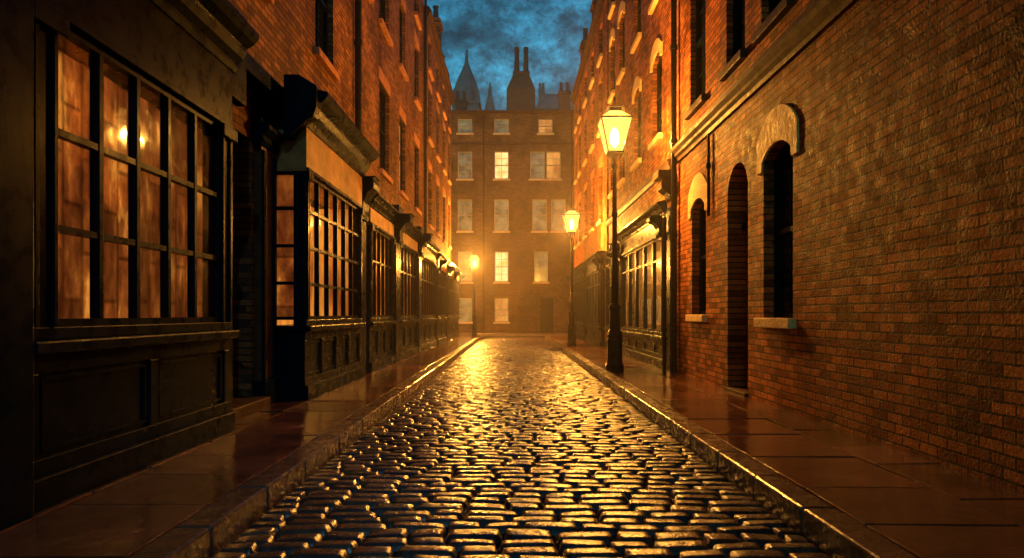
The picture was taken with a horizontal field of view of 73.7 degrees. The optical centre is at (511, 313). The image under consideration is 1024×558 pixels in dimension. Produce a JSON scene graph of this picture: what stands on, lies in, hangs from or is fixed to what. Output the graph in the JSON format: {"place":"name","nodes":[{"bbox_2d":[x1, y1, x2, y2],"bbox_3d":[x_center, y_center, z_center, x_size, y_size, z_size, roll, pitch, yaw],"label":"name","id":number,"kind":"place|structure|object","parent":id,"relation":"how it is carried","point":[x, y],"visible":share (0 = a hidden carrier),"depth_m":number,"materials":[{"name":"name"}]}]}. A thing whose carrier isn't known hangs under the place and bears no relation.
{"place":"outdoors","nodes":[
{"label":"outdoors","id":0,"kind":"place"},
{"bbox_2d":[197,129,201,316],"bbox_3d":[-3.100,-0.875,6.840,0.160,2.050,0.001,0,0,0],"label":"window blind return","id":1,"kind":"object","parent":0,"point":[199,223],"depth_m":6.84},
{"bbox_2d":[0,336,480,557],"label":"pavement","id":2,"kind":"structure","parent":0,"point":[210,498],"depth_m":4.78,"materials":[{"name":"stone"}]},
{"bbox_2d":[0,0,33,530],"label":"corner pier","id":3,"kind":"structure","parent":2,"relation":"on","point":[16,261],"depth_m":3.82,"materials":[{"name":"paint"}]},
{"bbox_2d":[34,366,363,513],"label":"plinth","id":4,"kind":"structure","parent":2,"relation":"on","point":[53,488],"depth_m":5.17,"materials":[{"name":"paint"}]},
{"bbox_2d":[39,332,357,457],"bbox_3d":[-3.127,0.610,8.375,0.545,0.740,8.750,0,0,0],"label":"stall riser","id":5,"kind":"object","parent":4,"relation":"on","point":[77,407],"visible":0.4,"depth_m":5.20,"materials":[{"name":"paint"}]},
{"bbox_2d":[34,327,360,477],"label":"stall riser rails","id":6,"kind":"object","parent":5,"relation":"attached to","point":[54,362],"visible":0.87,"depth_m":5.39,"materials":[{"name":"wood"}]},
{"bbox_2d":[39,335,357,452],"bbox_3d":[-2.858,0.620,8.375,0.035,0.450,8.430,0,0,0],"label":"panel moulding","id":7,"kind":"object","parent":5,"relation":"attached to","point":[41,415],"visible":0.92,"depth_m":5.31,"materials":[{"name":"paint"}]},
{"bbox_2d":[34,322,365,354],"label":"shop sill","id":8,"kind":"structure","parent":5,"relation":"on","point":[41,347],"depth_m":5.15,"materials":[{"name":"wood"}]},
{"bbox_2d":[34,318,361,340],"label":"shop sill","id":9,"kind":"structure","parent":8,"relation":"on","point":[57,333],"depth_m":5.16,"materials":[{"name":"wood"}]},
{"bbox_2d":[277,206,347,324],"bbox_3d":[-3.320,-0.475,11.027,0.660,2.950,3.355,0,0,0],"label":"shop interior","id":10,"kind":"object","parent":4,"relation":"on","point":[321,272],"depth_m":12.71,"materials":[{"name":"orange"}]},
{"bbox_2d":[58,49,186,318],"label":"window panes","id":11,"kind":"structure","parent":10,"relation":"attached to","point":[73,191],"depth_m":5.47,"materials":[{"name":"glass"}]},
{"bbox_2d":[34,20,361,326],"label":"pilasters","id":12,"kind":"object","parent":10,"relation":"on","point":[211,221],"visible":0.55,"depth_m":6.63,"materials":[{"name":"paint"}]},
{"bbox_2d":[34,0,364,215],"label":"pilaster caps","id":13,"kind":"object","parent":10,"relation":"attached to","point":[51,19],"visible":0.97,"depth_m":4.19,"materials":[{"name":"paint"}]},
{"bbox_2d":[58,28,358,326],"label":"glazing bars","id":14,"kind":"object","parent":10,"relation":"on","point":[90,47],"visible":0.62,"depth_m":5.33,"materials":[{"name":"paint"}]},
{"bbox_2d":[90,54,352,317],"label":"glazing bars","id":15,"kind":"object","parent":14,"relation":"on","point":[97,185],"visible":0.98,"depth_m":5.66,"materials":[{"name":"paint"}]},
{"bbox_2d":[274,127,361,208],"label":"fascia","id":16,"kind":"structure","parent":10,"relation":"on","point":[306,148],"depth_m":10.05,"materials":[{"name":"wood"}]},
{"bbox_2d":[150,0,378,177],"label":"cornice","id":17,"kind":"structure","parent":16,"relation":"on","point":[225,33],"depth_m":6.70,"materials":[{"name":"paint"}]},
{"bbox_2d":[277,175,292,316],"bbox_3d":[-3.295,-0.935,9.550,0.610,2.030,0.001,0,0,0],"label":"side blind","id":18,"kind":"object","parent":16,"relation":"hanging from","point":[284,236],"depth_m":9.55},
{"bbox_2d":[229,1,245,410],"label":"dark pilaster","id":19,"kind":"object","parent":2,"relation":"on","point":[239,87],"visible":0.21,"depth_m":7.30,"materials":[{"name":"paint"}]},
{"bbox_2d":[233,396,270,420],"bbox_3d":[-3.475,1.120,7.820,0.850,0.160,1.640,0,0,0],"label":"door step","id":20,"kind":"object","parent":2,"relation":"on","point":[244,406],"depth_m":8.11,"materials":[{"name":"stone"}]},
{"bbox_2d":[254,146,273,380],"bbox_3d":[-3.248,-0.500,8.960,0.097,3.400,0.480,0,0,0],"label":"slim pilaster","id":21,"kind":"object","parent":2,"relation":"on","point":[258,263],"visible":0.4,"depth_m":8.73,"materials":[{"name":"brown paint"}]},
{"bbox_2d":[252,92,284,154],"bbox_3d":[-3.179,-2.480,8.950,0.237,0.659,0.620,0,0,0],"label":"slim pilaster capital","id":22,"kind":"object","parent":21,"relation":"on","point":[267,110],"visible":0.85,"depth_m":8.73,"materials":[{"name":"paint"}]},
{"bbox_2d":[252,377,279,403],"bbox_3d":[-3.213,1.025,8.950,0.167,0.350,0.580,0,0,0],"label":"plinth","id":23,"kind":"object","parent":2,"relation":"on","point":[270,387],"visible":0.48,"depth_m":8.81,"materials":[{"name":"paint"}]},
{"bbox_2d":[262,150,276,379],"bbox_3d":[-3.183,-0.625,8.960,0.035,2.950,0.480,0,0,0],"label":"slim pilaster","id":24,"kind":"object","parent":23,"relation":"on","point":[264,265],"visible":1,"depth_m":8.77,"materials":[{"name":"paint"}]},
{"bbox_2d":[233,0,332,395],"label":"reveals","id":25,"kind":"object","parent":2,"relation":"on","point":[242,262],"visible":0.1,"depth_m":8.62,"materials":[{"name":"brown brick"}]},
{"bbox_2d":[315,0,327,57],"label":"window frames","id":26,"kind":"structure","parent":25,"relation":"attached to","point":[323,5],"depth_m":12.54,"materials":[{"name":"wood"}]},
{"bbox_2d":[228,0,354,395],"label":"walls","id":27,"kind":"structure","parent":2,"relation":"on","point":[285,43],"depth_m":10.26,"materials":[{"name":"brown brick"}]},
{"bbox_2d":[49,0,231,128],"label":"fascia","id":28,"kind":"structure","parent":27,"relation":"attached to","point":[151,36],"depth_m":5.46,"materials":[{"name":"paint"}]},
{"bbox_2d":[40,0,363,208],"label":"fascia trim","id":29,"kind":"structure","parent":28,"relation":"attached to","point":[101,40],"depth_m":5.20,"materials":[{"name":"paint"}]},
{"bbox_3d":[-3.110,-2.764,8.375,0.580,0.624,8.850,0,0,0],"label":"cornice backing","id":30,"kind":"object","parent":28,"relation":"on","visible":0},
{"bbox_2d":[284,74,320,140],"bbox_3d":[-2.830,-2.776,9.215,0.440,0.847,0.230,0,0,0],"label":"corner console","id":31,"kind":"object","parent":30,"relation":"attached to","point":[302,107],"visible":1,"depth_m":9.10,"materials":[{"name":"paint"}]},
{"bbox_2d":[246,53,283,103],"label":"entablature","id":32,"kind":"structure","parent":27,"relation":"attached to","point":[260,78],"depth_m":8.43,"materials":[{"name":"paint"}]},
{"bbox_2d":[264,0,339,80],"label":"window sills","id":33,"kind":"structure","parent":27,"relation":"attached to","point":[325,62],"depth_m":11.78,"materials":[{"name":"stone"}]},
{"bbox_2d":[354,0,361,131],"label":"downpipe","id":34,"kind":"object","parent":27,"relation":"attached to","point":[358,62],"visible":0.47,"depth_m":14.15,"materials":[{"name":"black metal"}]},
{"bbox_2d":[361,220,365,373],"bbox_3d":[-3.088,-0.700,13.150,0.417,3.800,0.700,0,0,0],"label":"end pilaster","id":35,"kind":"object","parent":2,"relation":"on","point":[363,346],"visible":0.06,"depth_m":13.24,"materials":[{"name":"paint"}]},
{"bbox_2d":[362,176,380,221],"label":"consoles","id":36,"kind":"object","parent":35,"relation":"attached to","point":[370,187],"visible":0.81,"depth_m":12.95,"materials":[{"name":"paint"}]},
{"bbox_2d":[362,0,423,227],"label":"walls","id":37,"kind":"structure","parent":2,"relation":"on","point":[377,50],"depth_m":19.35,"materials":[{"name":"brown brick"}]},
{"bbox_2d":[368,0,421,215],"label":"window sills","id":38,"kind":"structure","parent":37,"relation":"attached to","point":[388,179],"depth_m":20.10,"materials":[{"name":"stone"}]},
{"bbox_2d":[379,0,419,148],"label":"window lintels","id":39,"kind":"structure","parent":37,"relation":"attached to","point":[384,81],"depth_m":20.65,"materials":[{"name":"stone"}]},
{"bbox_2d":[424,0,426,232],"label":"downpipe","id":40,"kind":"object","parent":37,"relation":"attached to","point":[425,116],"visible":0.94,"depth_m":25.57,"materials":[{"name":"black metal"}]},
{"bbox_2d":[379,0,418,208],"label":"reveals","id":41,"kind":"object","parent":2,"relation":"on","point":[387,105],"visible":0.21,"depth_m":21.30,"materials":[{"name":"brown brick"}]},
{"bbox_2d":[379,0,415,206],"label":"window frames","id":42,"kind":"structure","parent":41,"relation":"attached to","point":[381,133],"depth_m":21.24,"materials":[{"name":"wood"}]},
{"bbox_2d":[366,340,436,372],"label":"plinth","id":43,"kind":"structure","parent":2,"relation":"on","point":[376,365],"depth_m":15.98,"materials":[{"name":"paint"}]},
{"bbox_2d":[376,239,410,314],"bbox_3d":[-3.335,-0.400,19.677,0.590,2.800,11.755,0,0,0],"label":"shop interior","id":44,"kind":"object","parent":43,"relation":"on","point":[407,282],"depth_m":20.55,"materials":[{"name":"orange"}]},
{"bbox_2d":[366,225,435,317],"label":"pilasters","id":45,"kind":"object","parent":44,"relation":"attached to","point":[389,276],"visible":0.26,"depth_m":16.30,"materials":[{"name":"paint"}]},
{"bbox_2d":[373,231,432,314],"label":"glazing bars","id":46,"kind":"object","parent":44,"relation":"attached to","point":[382,278],"visible":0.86,"depth_m":15.81,"materials":[{"name":"paint"}]},
{"bbox_2d":[366,324,433,362],"bbox_3d":[-3.167,0.610,19.675,0.525,0.740,11.850,0,0,0],"label":"stall riser","id":47,"kind":"object","parent":43,"relation":"on","point":[381,342],"visible":0.29,"depth_m":16.06,"materials":[{"name":"paint"}]},
{"bbox_2d":[368,321,434,362],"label":"stall riser rails","id":48,"kind":"object","parent":47,"relation":"attached to","point":[377,328],"visible":0.77,"depth_m":16.26,"materials":[{"name":"wood"}]},
{"bbox_2d":[393,222,421,361],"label":"pier","id":49,"kind":"structure","parent":2,"relation":"on","point":[397,306],"depth_m":16.98,"materials":[{"name":"paint"}]},
{"bbox_2d":[397,213,432,256],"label":"consoles","id":50,"kind":"object","parent":49,"relation":"attached to","point":[405,221],"visible":0.89,"depth_m":16.87,"materials":[{"name":"paint"}]},
{"bbox_2d":[427,23,450,261],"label":"walls","id":51,"kind":"structure","parent":2,"relation":"on","point":[437,169],"depth_m":30.70,"materials":[{"name":"brown brick"}]},
{"bbox_2d":[427,8,454,104],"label":"eaves cornice","id":52,"kind":"structure","parent":51,"relation":"attached to","point":[435,38],"depth_m":29.65,"materials":[{"name":"stone"}]},
{"bbox_2d":[428,35,449,244],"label":"reveals","id":53,"kind":"object","parent":2,"relation":"on","point":[430,134],"visible":0.31,"depth_m":30.50,"materials":[{"name":"brown brick"}]},
{"bbox_2d":[437,332,459,344],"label":"plinth","id":54,"kind":"structure","parent":2,"relation":"on","point":[446,339],"depth_m":29.98,"materials":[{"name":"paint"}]},
{"bbox_3d":[-3.285,-0.350,31.153,0.550,2.700,10.205,0,0,0],"label":"shop","id":55,"kind":"object","parent":54,"relation":"on","visible":0},
{"bbox_2d":[439,271,457,315],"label":"glazing bars","id":56,"kind":"object","parent":55,"relation":"on","point":[449,289],"visible":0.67,"depth_m":28.87,"materials":[{"name":"paint"}]},
{"bbox_2d":[439,273,457,314],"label":"glazing bars","id":57,"kind":"object","parent":56,"relation":"on","point":[450,298],"visible":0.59,"depth_m":31.23,"materials":[{"name":"paint"}]},
{"bbox_2d":[366,207,435,264],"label":"fascia","id":58,"kind":"structure","parent":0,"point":[380,221],"depth_m":16.01,"materials":[{"name":"paint"}]},
{"bbox_2d":[369,193,440,255],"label":"cornice","id":59,"kind":"structure","parent":58,"relation":"on","point":[383,207],"depth_m":15.90,"materials":[{"name":"paint"}]},
{"bbox_2d":[427,0,591,109],"label":"sky","id":60,"kind":"structure","parent":0,"point":[490,31],"materials":[{"name":"blue"}]},
{"bbox_2d":[459,331,567,335],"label":"pavement","id":61,"kind":"structure","parent":0,"point":[517,333],"depth_m":41.20,"materials":[{"name":"stone"}]},
{"bbox_2d":[458,151,560,251],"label":"reveals","id":62,"kind":"object","parent":61,"relation":"on","point":[508,151],"visible":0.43,"depth_m":47.08,"materials":[{"name":"brown brick"}]},
{"bbox_2d":[458,119,565,321],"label":"window frames","id":63,"kind":"structure","parent":62,"relation":"attached to","point":[539,207],"depth_m":47.10,"materials":[{"name":"wood"}]},
{"bbox_2d":[495,153,507,280],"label":"window panes","id":64,"kind":"object","parent":63,"relation":"in","point":[498,175],"visible":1,"depth_m":47.16,"materials":[{"name":"glass"}]},
{"bbox_2d":[459,120,559,320],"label":"window panes","id":65,"kind":"object","parent":63,"relation":"in","point":[553,159],"visible":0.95,"depth_m":47.16,"materials":[{"name":"glass"}]},
{"bbox_2d":[459,120,564,320],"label":"window panes","id":66,"kind":"object","parent":63,"relation":"in","point":[465,224],"visible":0.25,"depth_m":47.16,"materials":[{"name":"glass"}]},
{"bbox_2d":[540,298,552,330],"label":"door","id":67,"kind":"structure","parent":62,"relation":"attached to","point":[546,314],"depth_m":47.15,"materials":[{"name":"paint"}]},
{"bbox_2d":[451,113,573,330],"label":"walls","id":68,"kind":"structure","parent":61,"relation":"on","point":[520,242],"depth_m":47.00,"materials":[{"name":"brown brick"}]},
{"bbox_2d":[456,133,566,323],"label":"window sills","id":69,"kind":"structure","parent":68,"relation":"attached to","point":[507,231],"depth_m":46.90,"materials":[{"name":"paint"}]},
{"bbox_2d":[451,110,573,112],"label":"parapet","id":70,"kind":"structure","parent":68,"relation":"on","point":[512,111],"depth_m":46.90,"materials":[{"name":"stone"}]},
{"bbox_2d":[451,142,573,144],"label":"string course","id":71,"kind":"object","parent":68,"relation":"attached to","point":[511,143],"visible":0.29,"depth_m":46.93,"materials":[{"name":"stone"}]},
{"bbox_2d":[210,338,829,557],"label":"cobbled road","id":72,"kind":"structure","parent":0,"point":[512,448],"depth_m":5.11,"materials":[{"name":"stone"}]},
{"bbox_2d":[607,331,661,358],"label":"stall riser rails","id":73,"kind":"object","parent":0,"point":[649,340],"visible":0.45,"depth_m":16.92,"materials":[{"name":"wood"}]},
{"bbox_2d":[545,336,1023,557],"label":"pavement","id":74,"kind":"structure","parent":0,"point":[830,491],"depth_m":4.97,"materials":[{"name":"stone"}]},
{"bbox_2d":[563,202,580,345],"bbox_3d":[2.200,-1.475,25.200,0.616,5.299,0.613,0,0,0],"label":"street lamp","id":75,"kind":"object","parent":74,"relation":"on","point":[571,335],"visible":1,"depth_m":25.14,"materials":[{"name":"black metal"}]},
{"bbox_2d":[576,22,601,245],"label":"reveals","id":76,"kind":"object","parent":74,"relation":"on","point":[592,138],"visible":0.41,"depth_m":28.80,"materials":[{"name":"red brick"}]},
{"bbox_2d":[574,0,606,341],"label":"walls","id":77,"kind":"structure","parent":74,"relation":"on","point":[593,242],"depth_m":27.98,"materials":[{"name":"red brick"}]},
{"bbox_2d":[571,0,604,104],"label":"eaves cornice","id":78,"kind":"structure","parent":77,"relation":"attached to","point":[593,28],"depth_m":28.90,"materials":[{"name":"stone"}]},
{"bbox_2d":[574,53,602,249],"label":"window sills","id":79,"kind":"structure","parent":77,"relation":"attached to","point":[598,223],"depth_m":28.54,"materials":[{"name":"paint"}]},
{"bbox_2d":[576,334,604,346],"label":"plinth","id":80,"kind":"structure","parent":74,"relation":"on","point":[593,341],"depth_m":26.88,"materials":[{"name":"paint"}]},
{"bbox_3d":[3.505,-0.300,30.353,0.270,2.600,11.605,0,0,0],"label":"shop","id":81,"kind":"object","parent":80,"relation":"on","visible":0},
{"bbox_2d":[574,273,598,322],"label":"glazing bars","id":82,"kind":"object","parent":81,"relation":"attached to","point":[581,301],"visible":0.73,"depth_m":28.19,"materials":[{"name":"paint"}]},
{"bbox_2d":[573,269,604,324],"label":"pilasters","id":83,"kind":"object","parent":81,"relation":"attached to","point":[602,297],"visible":0.46,"depth_m":24.50,"materials":[{"name":"paint"}]},
{"bbox_2d":[607,0,608,249],"bbox_3d":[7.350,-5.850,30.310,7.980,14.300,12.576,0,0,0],"label":"drainpipe","id":84,"kind":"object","parent":74,"relation":"on","point":[607,121],"depth_m":24.02,"materials":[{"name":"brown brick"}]},
{"bbox_2d":[597,95,632,370],"bbox_3d":[2.150,-1.705,14.300,0.670,5.760,0.666,0,0,0],"label":"street lamp","id":85,"kind":"object","parent":74,"relation":"on","point":[614,347],"visible":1,"depth_m":14.23,"materials":[{"name":"black metal"}]},
{"bbox_2d":[605,342,661,368],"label":"plinth","id":86,"kind":"structure","parent":74,"relation":"on","point":[647,359],"depth_m":16.79,"materials":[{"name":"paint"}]},
{"bbox_2d":[611,0,659,190],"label":"reveals","id":87,"kind":"object","parent":74,"relation":"on","point":[656,60],"visible":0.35,"depth_m":19.00,"materials":[{"name":"red brick"}]},
{"bbox_2d":[613,0,661,177],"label":"window frames","id":88,"kind":"structure","parent":87,"relation":"attached to","point":[659,96],"depth_m":18.94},
{"bbox_2d":[609,0,670,248],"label":"walls","id":89,"kind":"structure","parent":74,"relation":"on","point":[656,24],"depth_m":17.79,"materials":[{"name":"red brick"}]},
{"bbox_2d":[608,0,662,198],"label":"window sills","id":90,"kind":"structure","parent":89,"relation":"attached to","point":[655,141],"depth_m":18.54,"materials":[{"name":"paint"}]},
{"bbox_2d":[609,1,662,143],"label":"window hoods","id":91,"kind":"object","parent":89,"relation":"attached to","point":[657,47],"depth_m":18.73,"materials":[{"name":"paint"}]},
{"bbox_2d":[605,158,670,225],"bbox_3d":[3.338,-3.210,19.250,0.120,0.220,9.500,0,0,0],"label":"string course","id":92,"kind":"object","parent":89,"relation":"attached to","point":[639,191],"visible":0.9,"depth_m":17.77,"materials":[{"name":"stone"}]},
{"bbox_2d":[666,207,670,371],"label":"end pier","id":93,"kind":"structure","parent":74,"relation":"on","point":[668,213],"depth_m":14.13,"materials":[{"name":"paint"}]},
{"bbox_2d":[661,217,666,370],"bbox_3d":[3.160,-0.410,14.150,0.126,3.180,0.120,0,0,0],"label":"pilaster","id":94,"kind":"object","parent":93,"relation":"attached to","point":[664,293],"visible":1,"depth_m":14.12,"materials":[{"name":"wood"}]},
{"bbox_2d":[670,0,710,372],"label":"downpipe","id":95,"kind":"object","parent":74,"relation":"on","point":[673,142],"visible":0.98,"depth_m":13.69,"materials":[{"name":"black metal"}]},
{"bbox_2d":[677,0,1023,492],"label":"walls","id":96,"kind":"structure","parent":74,"relation":"on","point":[907,334],"depth_m":6.09,"materials":[{"name":"red brick"}]},
{"bbox_2d":[691,0,786,386],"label":"reveals","id":97,"kind":"object","parent":96,"relation":"attached to","point":[737,281],"visible":0.45,"depth_m":10.64,"materials":[{"name":"red brick"}]},
{"bbox_2d":[696,0,792,317],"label":"window frames","id":98,"kind":"structure","parent":97,"relation":"attached to","point":[783,152],"depth_m":9.10,"materials":[{"name":"wood"}]},
{"bbox_2d":[700,0,789,312],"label":"window panes","id":99,"kind":"object","parent":98,"relation":"in","point":[785,238],"depth_m":8.98,"materials":[{"name":"glass"}]},
{"bbox_2d":[684,0,794,119],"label":"window sills","id":100,"kind":"structure","parent":96,"relation":"attached to","point":[778,13],"depth_m":9.75,"materials":[{"name":"stone"}]},
{"bbox_2d":[685,315,795,328],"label":"window sills","id":101,"kind":"structure","parent":96,"relation":"attached to","point":[783,323],"depth_m":8.68,"materials":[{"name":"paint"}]},
{"bbox_2d":[688,104,798,218],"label":"window hoods","id":102,"kind":"object","parent":96,"relation":"attached to","point":[781,122],"depth_m":8.79,"materials":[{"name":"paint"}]},
{"bbox_3d":[3.615,-0.350,19.102,0.370,2.700,9.105,0,0,0],"label":"shop","id":103,"kind":"object","parent":74,"relation":"on","visible":0},
{"bbox_2d":[607,238,660,331],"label":"glazing bars","id":104,"kind":"object","parent":103,"relation":"on","point":[647,264],"visible":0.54,"depth_m":17.35,"materials":[{"name":"paint"}]},
{"bbox_2d":[610,243,654,328],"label":"glazing bars","id":105,"kind":"object","parent":104,"relation":"on","point":[644,288],"visible":0.66,"depth_m":16.92,"materials":[{"name":"paint"}]},
{"bbox_2d":[608,241,660,329],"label":"glass panes","id":106,"kind":"object","parent":103,"relation":"attached to","point":[648,288],"visible":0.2,"depth_m":17.40,"materials":[{"name":"glass"}]},
{"bbox_2d":[606,215,665,267],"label":"fascia","id":107,"kind":"structure","parent":103,"relation":"on","point":[648,232],"depth_m":17.75,"materials":[{"name":"paint"}]},
{"bbox_2d":[602,200,665,258],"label":"cornice","id":108,"kind":"structure","parent":107,"relation":"on","point":[635,226],"depth_m":16.92,"materials":[{"name":"paint"}]},
{"bbox_3d":[7.370,-6.300,3.950,7.980,15.200,19.896,0,0,0],"label":"end wall","id":109,"kind":"object","parent":74,"relation":"on","visible":0},
{"bbox_2d":[669,0,856,163],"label":"string course","id":110,"kind":"object","parent":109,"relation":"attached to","point":[807,26],"visible":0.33,"depth_m":8.71,"materials":[{"name":"stone"}]},
{"label":"ground","id":111,"kind":"structure","parent":0,"visible":0},
{"bbox_2d":[452,49,481,109],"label":"church spire","id":112,"kind":"structure","parent":111,"relation":"on","point":[466,82],"depth_m":83.70,"materials":[{"name":"stone"}]},
{"bbox_2d":[535,83,573,109],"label":"distant house","id":113,"kind":"structure","parent":111,"relation":"on","point":[547,101],"depth_m":62.36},
{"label":"roof","id":114,"kind":"object","parent":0,"visible":0},
{"bbox_2d":[507,47,534,109],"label":"chimney stack","id":115,"kind":"object","parent":114,"relation":"on","point":[520,91],"visible":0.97,"depth_m":47.60,"materials":[{"name":"brick"}]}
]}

